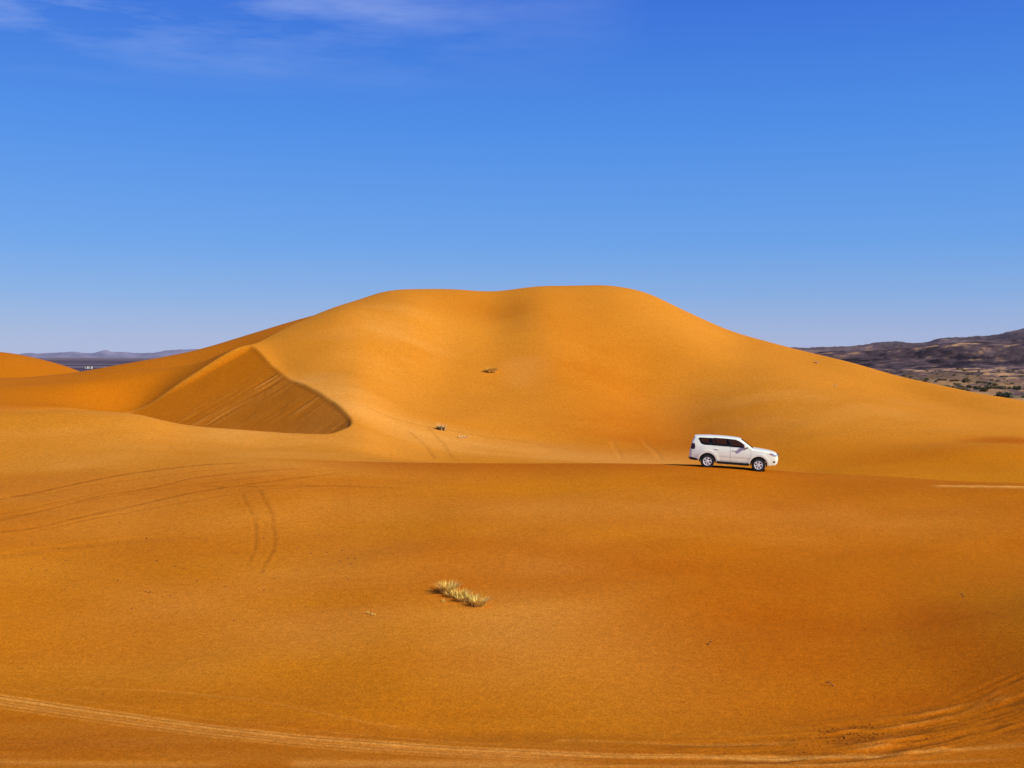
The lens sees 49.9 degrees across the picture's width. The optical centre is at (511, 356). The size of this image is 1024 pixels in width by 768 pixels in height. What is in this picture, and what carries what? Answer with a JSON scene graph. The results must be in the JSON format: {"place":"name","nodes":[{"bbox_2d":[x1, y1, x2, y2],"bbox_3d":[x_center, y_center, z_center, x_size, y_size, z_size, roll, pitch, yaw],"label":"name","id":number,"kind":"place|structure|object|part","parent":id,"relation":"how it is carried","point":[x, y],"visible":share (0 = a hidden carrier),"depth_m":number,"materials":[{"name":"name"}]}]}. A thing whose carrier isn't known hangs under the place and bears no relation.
{"place":"outdoors","nodes":[
{"label":"outdoors","id":0,"kind":"place"},
{"bbox_2d":[19,349,197,357],"bbox_3d":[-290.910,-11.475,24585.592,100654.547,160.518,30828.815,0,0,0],"label":"distant mountains","id":1,"kind":"structure","parent":0,"point":[108,354],"depth_m":10546.86,"materials":[{"name":"grey stone"}]},
{"bbox_2d":[0,285,1023,767],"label":"dunes","id":2,"kind":"structure","parent":0,"point":[594,533],"depth_m":44.43,"materials":[{"name":"orange sand"}]},
{"bbox_2d":[436,424,446,429],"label":"desert shrub","id":3,"kind":"object","parent":2,"relation":"on","point":[440,427],"visible":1,"depth_m":82.83,"materials":[{"name":"beige plant"}]},
{"bbox_2d":[436,579,461,593],"bbox_3d":[-2.292,8.184,39.215,1.334,0.500,1.199,0,0,0],"label":"grass tuft","id":4,"kind":"object","parent":2,"relation":"on","point":[449,587],"visible":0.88,"depth_m":39.15,"materials":[{"name":"beige plant"}]},
{"bbox_2d":[443,587,471,597],"bbox_3d":[-1.851,8.316,38.830,1.094,0.345,1.026,0,0,38],"label":"grass tuft","id":5,"kind":"object","parent":2,"relation":"on","point":[459,593],"visible":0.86,"depth_m":38.82,"materials":[{"name":"beige plant"}]},
{"bbox_2d":[452,592,483,602],"bbox_3d":[-1.528,8.370,38.423,1.256,0.339,1.037,0,0,0],"label":"grass tuft","id":6,"kind":"object","parent":2,"relation":"on","point":[463,598],"visible":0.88,"depth_m":38.34,"materials":[{"name":"beige plant"}]},
{"bbox_2d":[467,595,491,606],"bbox_3d":[-1.051,8.408,37.903,1.104,0.386,1.101,0,0,33],"label":"grass tuft","id":7,"kind":"object","parent":2,"relation":"on","point":[478,603],"visible":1,"depth_m":37.84,"materials":[{"name":"beige plant"}]},
{"bbox_2d":[485,367,499,371],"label":"grass tuft","id":8,"kind":"object","parent":2,"relation":"on","point":[494,369],"visible":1,"depth_m":100.51,"materials":[{"name":"beige plant"}]},
{"bbox_2d":[689,434,777,471],"bbox_3d":[12.297,5.302,61.053,4.822,1.803,2.216,3,0,12],"label":"parked car","id":9,"kind":"object","parent":2,"relation":"on","point":[707,450],"visible":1,"depth_m":60.29,"materials":[{"name":"white paint"}]},
{"bbox_3d":[10.683,4.636,60.594,0.867,0.404,0.143,3,0,12],"label":"window","id":10,"kind":"part","parent":9,"relation":"part of","materials":[{"name":"black glass"}]},
{"bbox_3d":[11.457,5.294,60.293,0.944,0.769,0.064,3,0,12],"label":"door","id":11,"kind":"part","parent":9,"relation":"part of","materials":[{"name":"white paint"}]},
{"bbox_3d":[11.561,4.693,60.401,0.837,0.414,0.138,3,0,12],"label":"window","id":12,"kind":"part","parent":9,"relation":"part of","materials":[{"name":"black glass"}]},
{"bbox_3d":[12.498,4.756,60.199,0.946,0.419,0.139,3,0,12],"label":"window","id":13,"kind":"part","parent":9,"relation":"part of","materials":[{"name":"black glass"}]},
{"bbox_3d":[12.490,5.365,60.071,1.099,0.759,0.061,3,0,12],"label":"door","id":14,"kind":"part","parent":9,"relation":"part of","materials":[{"name":"white paint"}]},
{"bbox_2d":[0,0,1023,353],"label":"sky","id":15,"kind":"structure","parent":0,"point":[175,174],"materials":[{"name":"blue"}]},
{"bbox_2d":[38,328,1023,364],"bbox_3d":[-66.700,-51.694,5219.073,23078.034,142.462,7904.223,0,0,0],"label":"rocky hills","id":16,"kind":"structure","parent":0,"point":[1007,346],"depth_m":1589.08,"materials":[{"name":"grey stone"}]},
{"bbox_2d":[64,360,1023,400],"bbox_3d":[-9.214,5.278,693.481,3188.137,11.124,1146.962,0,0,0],"label":"gravel plain","id":17,"kind":"structure","parent":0,"point":[987,369],"depth_m":634.58,"materials":[{"name":"grey gravel"}]},
{"bbox_2d":[979,388,988,391],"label":"desert shrub","id":18,"kind":"object","parent":17,"relation":"on","point":[984,389],"visible":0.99,"depth_m":304.45,"materials":[{"name":"green plant"}]},
{"bbox_2d":[984,384,993,388],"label":"desert shrub","id":19,"kind":"object","parent":17,"relation":"on","point":[987,386],"visible":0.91,"depth_m":313.52,"materials":[{"name":"green plant"}]},
{"bbox_2d":[994,391,1013,397],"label":"desert shrub","id":20,"kind":"object","parent":17,"relation":"on","point":[1005,394],"visible":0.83,"depth_m":267.18,"materials":[{"name":"green plant"}]},
{"bbox_2d":[1012,385,1021,389],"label":"desert shrub","id":21,"kind":"object","parent":17,"relation":"on","point":[1019,387],"visible":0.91,"depth_m":317.67,"materials":[{"name":"green plant"}]}
]}

